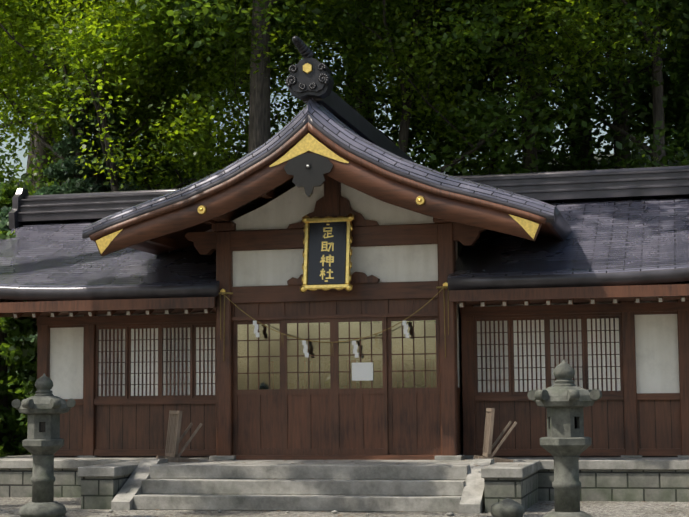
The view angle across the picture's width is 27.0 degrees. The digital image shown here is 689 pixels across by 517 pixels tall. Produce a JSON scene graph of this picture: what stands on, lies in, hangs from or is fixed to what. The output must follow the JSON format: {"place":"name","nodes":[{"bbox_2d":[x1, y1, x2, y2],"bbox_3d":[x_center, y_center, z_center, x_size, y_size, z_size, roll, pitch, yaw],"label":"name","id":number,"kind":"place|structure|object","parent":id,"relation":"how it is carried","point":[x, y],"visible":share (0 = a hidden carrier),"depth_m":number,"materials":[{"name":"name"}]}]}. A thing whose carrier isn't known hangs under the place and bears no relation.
{"place":"outdoors","nodes":[
{"label":"outdoors","id":0,"kind":"place"},
{"bbox_2d":[0,68,39,191],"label":"oak tree","id":1,"kind":"object","parent":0,"point":[29,161],"depth_m":55.45,"materials":[{"name":"green plant"}]},
{"bbox_2d":[0,5,189,158],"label":"oak tree","id":2,"kind":"object","parent":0,"point":[11,129],"depth_m":51.29,"materials":[{"name":"green plant"}]},
{"bbox_2d":[6,1,304,190],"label":"oak tree","id":3,"kind":"object","parent":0,"point":[40,150],"depth_m":44.64,"materials":[{"name":"plant"}]},
{"bbox_2d":[52,2,339,185],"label":"oak tree","id":4,"kind":"object","parent":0,"point":[55,158],"depth_m":50.08,"materials":[{"name":"green plant"}]},
{"bbox_2d":[189,63,227,174],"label":"oak tree","id":5,"kind":"object","parent":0,"point":[203,114],"depth_m":45.04,"materials":[{"name":"green plant"}]},
{"bbox_2d":[88,0,426,152],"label":"tree","id":6,"kind":"object","parent":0,"point":[185,13],"depth_m":31.55,"materials":[{"name":"green plant"}]},
{"bbox_2d":[295,42,355,109],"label":"oak tree","id":7,"kind":"object","parent":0,"point":[349,86],"depth_m":52.79,"materials":[{"name":"green plant"}]},
{"bbox_2d":[0,25,673,182],"label":"sky","id":8,"kind":"structure","parent":0,"point":[20,153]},
{"bbox_2d":[270,6,404,122],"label":"oak tree","id":9,"kind":"object","parent":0,"point":[360,102],"depth_m":42.28,"materials":[{"name":"green plant"}]},
{"bbox_2d":[0,121,677,382],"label":"understory bush","id":10,"kind":"object","parent":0,"point":[25,178],"depth_m":41.61,"materials":[{"name":"green plant"}]},
{"bbox_2d":[0,497,688,516],"bbox_3d":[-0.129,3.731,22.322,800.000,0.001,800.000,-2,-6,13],"label":"gravel ground","id":11,"kind":"structure","parent":0,"point":[536,509],"depth_m":19.59,"materials":[{"name":"grey gravel"}]},
{"bbox_2d":[11,373,75,516],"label":"stone lantern","id":12,"kind":"object","parent":11,"relation":"on","point":[43,407],"visible":1,"depth_m":18.15,"materials":[{"name":"stone"}]},
{"bbox_2d":[0,510,453,516],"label":"gravel pebbles","id":13,"kind":"object","parent":11,"relation":"on","point":[335,511],"visible":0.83,"depth_m":19.37,"materials":[{"name":"stone"}]},
{"bbox_2d":[0,454,688,513],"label":"stone platform","id":14,"kind":"structure","parent":11,"relation":"on","point":[466,485],"depth_m":20.55,"materials":[{"name":"stone"}]},
{"bbox_2d":[156,411,202,461],"bbox_3d":[-2.556,2.769,22.309,0.520,0.785,0.640,8,-8,-21],"label":"wooden stand","id":15,"kind":"object","parent":14,"relation":"on","point":[173,439],"visible":0.94,"depth_m":22.15,"materials":[{"name":"brown wood"}]},
{"bbox_2d":[82,115,554,459],"bbox_3d":[-0.067,0.606,23.020,7.200,5.165,3.999,-2,-6,13],"label":"shrine porch","id":16,"kind":"object","parent":14,"relation":"on","point":[408,232],"visible":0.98,"depth_m":22.25,"materials":[{"name":"brown wood"}]},
{"bbox_2d":[300,213,354,292],"bbox_3d":[-0.268,-0.082,22.392,0.850,1.265,0.086,-2,-15,13],"label":"shrine plaque","id":17,"kind":"object","parent":16,"relation":"attached to","point":[327,255],"visible":1,"depth_m":22.38,"materials":[{"name":"black paint"}]},
{"bbox_2d":[287,272,379,284],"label":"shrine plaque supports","id":18,"kind":"object","parent":16,"relation":"attached to","point":[359,277],"visible":0.69,"depth_m":22.43,"materials":[{"name":"brown wood"}]},
{"bbox_2d":[219,286,448,360],"bbox_3d":[-0.159,1.042,22.567,3.964,1.100,0.402,-2,-6,13],"label":"shimenawa rope","id":19,"kind":"object","parent":16,"relation":"attached to","point":[405,329],"visible":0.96,"depth_m":22.27,"materials":[{"name":"beige fabric"}]},
{"bbox_2d":[232,298,462,454],"bbox_3d":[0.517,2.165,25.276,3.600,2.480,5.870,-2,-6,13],"label":"entrance doors","id":20,"kind":"structure","parent":16,"relation":"in","point":[289,398],"depth_m":22.46,"materials":[{"name":"brown wood"}]},
{"bbox_2d":[128,105,571,254],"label":"shrine roof gable","id":21,"kind":"structure","parent":16,"relation":"attached to","point":[559,227],"depth_m":23.77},
{"bbox_2d":[82,98,555,233],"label":"shrine gable verge","id":22,"kind":"structure","parent":21,"relation":"attached to","point":[325,119],"depth_m":21.32,"materials":[{"name":"grey tile"}]},
{"bbox_2d":[0,281,688,457],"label":"shrine hall","id":23,"kind":"structure","parent":14,"relation":"on","point":[127,381],"depth_m":22.81,"materials":[{"name":"brown wood"}]},
{"bbox_2d":[0,196,688,300],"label":"roof","id":24,"kind":"structure","parent":23,"relation":"on","point":[623,241],"depth_m":23.41,"materials":[{"name":"grey tile"}]},
{"bbox_2d":[0,165,688,312],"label":"shrine roof trim","id":25,"kind":"structure","parent":24,"relation":"attached to","point":[666,181],"depth_m":24.90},
{"bbox_2d":[474,408,516,462],"bbox_3d":[2.233,2.613,21.181,0.520,0.785,0.640,6,-6,-1],"label":"wooden stand","id":26,"kind":"object","parent":14,"relation":"on","point":[488,446],"visible":0.94,"depth_m":20.92,"materials":[{"name":"brown wood"}]},
{"bbox_2d":[9,459,681,516],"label":"fallen leaves","id":27,"kind":"object","parent":11,"relation":"on","point":[321,478],"visible":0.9,"depth_m":20.18,"materials":[{"name":"brown plant"}]},
{"bbox_2d":[490,498,524,516],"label":"round stone","id":28,"kind":"object","parent":11,"relation":"on","point":[507,507],"visible":1,"depth_m":18.08,"materials":[{"name":"stone"}]},
{"bbox_2d":[527,360,601,516],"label":"stone lantern","id":29,"kind":"object","parent":11,"relation":"on","point":[564,400],"visible":1,"depth_m":15.74,"materials":[{"name":"stone"}]},
{"bbox_2d":[14,142,676,386],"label":"hillside terrain","id":30,"kind":"structure","parent":0,"point":[459,246],"depth_m":58.06,"materials":[{"name":"green plant"}]},
{"bbox_2d":[0,182,19,212],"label":"shrub","id":31,"kind":"object","parent":30,"relation":"on","point":[7,190],"depth_m":33.55,"materials":[{"name":"green plant"}]},
{"bbox_2d":[0,230,36,456],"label":"shrub","id":32,"kind":"object","parent":30,"relation":"on","point":[20,356],"depth_m":25.89,"materials":[{"name":"green plant"}]},
{"bbox_2d":[0,206,36,452],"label":"shrub","id":33,"kind":"object","parent":30,"relation":"on","point":[4,221],"depth_m":29.60,"materials":[{"name":"green plant"}]},
{"bbox_2d":[33,71,149,194],"bbox_3d":[-6.247,-0.498,35.704,5.656,9.128,5.369,-2,-6,13],"label":"conifer tree","id":34,"kind":"object","parent":30,"relation":"on","point":[61,170],"depth_m":35.51,"materials":[{"name":"green plant"}]},
{"bbox_2d":[0,0,250,189],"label":"maple tree","id":35,"kind":"object","parent":30,"relation":"on","point":[33,13],"depth_m":34.90,"materials":[{"name":"green plant"}]},
{"bbox_2d":[0,0,351,191],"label":"maple tree","id":36,"kind":"object","parent":30,"relation":"on","point":[94,49],"depth_m":32.70,"materials":[{"name":"green plant"}]},
{"bbox_2d":[0,0,395,189],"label":"maple tree","id":37,"kind":"object","parent":30,"relation":"on","point":[169,69],"depth_m":35.70,"materials":[{"name":"green plant"}]},
{"bbox_2d":[162,0,688,173],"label":"maple tree","id":38,"kind":"object","parent":30,"relation":"on","point":[420,56],"depth_m":32.10,"materials":[{"name":"green plant"}]},
{"bbox_2d":[246,0,688,174],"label":"oak tree","id":39,"kind":"object","parent":30,"relation":"on","point":[415,129],"depth_m":37.08,"materials":[{"name":"green plant"}]},
{"bbox_2d":[288,0,688,172],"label":"oak tree","id":40,"kind":"object","parent":30,"relation":"on","point":[513,60],"depth_m":33.35,"materials":[{"name":"green plant"}]},
{"bbox_2d":[327,0,688,175],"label":"oak tree","id":41,"kind":"object","parent":30,"relation":"on","point":[627,105],"depth_m":35.49,"materials":[{"name":"green plant"}]},
{"bbox_2d":[387,2,688,157],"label":"oak tree","id":42,"kind":"object","parent":30,"relation":"on","point":[573,145],"depth_m":41.53,"materials":[{"name":"green plant"}]},
{"bbox_2d":[388,0,688,175],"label":"oak tree","id":43,"kind":"object","parent":30,"relation":"on","point":[490,123],"depth_m":31.17,"materials":[{"name":"green plant"}]},
{"bbox_2d":[420,0,688,168],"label":"oak tree","id":44,"kind":"object","parent":30,"relation":"on","point":[624,126],"depth_m":36.49,"materials":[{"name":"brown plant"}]},
{"bbox_2d":[286,36,413,161],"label":"roof ridge","id":45,"kind":"structure","parent":0,"point":[308,77],"depth_m":21.56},
{"bbox_2d":[534,24,663,152],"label":"oak tree","id":46,"kind":"object","parent":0,"point":[541,116],"depth_m":53.48,"materials":[{"name":"green plant"}]},
{"bbox_2d":[636,0,688,77],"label":"oak tree","id":47,"kind":"object","parent":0,"point":[670,68],"depth_m":35.46,"materials":[{"name":"green plant"}]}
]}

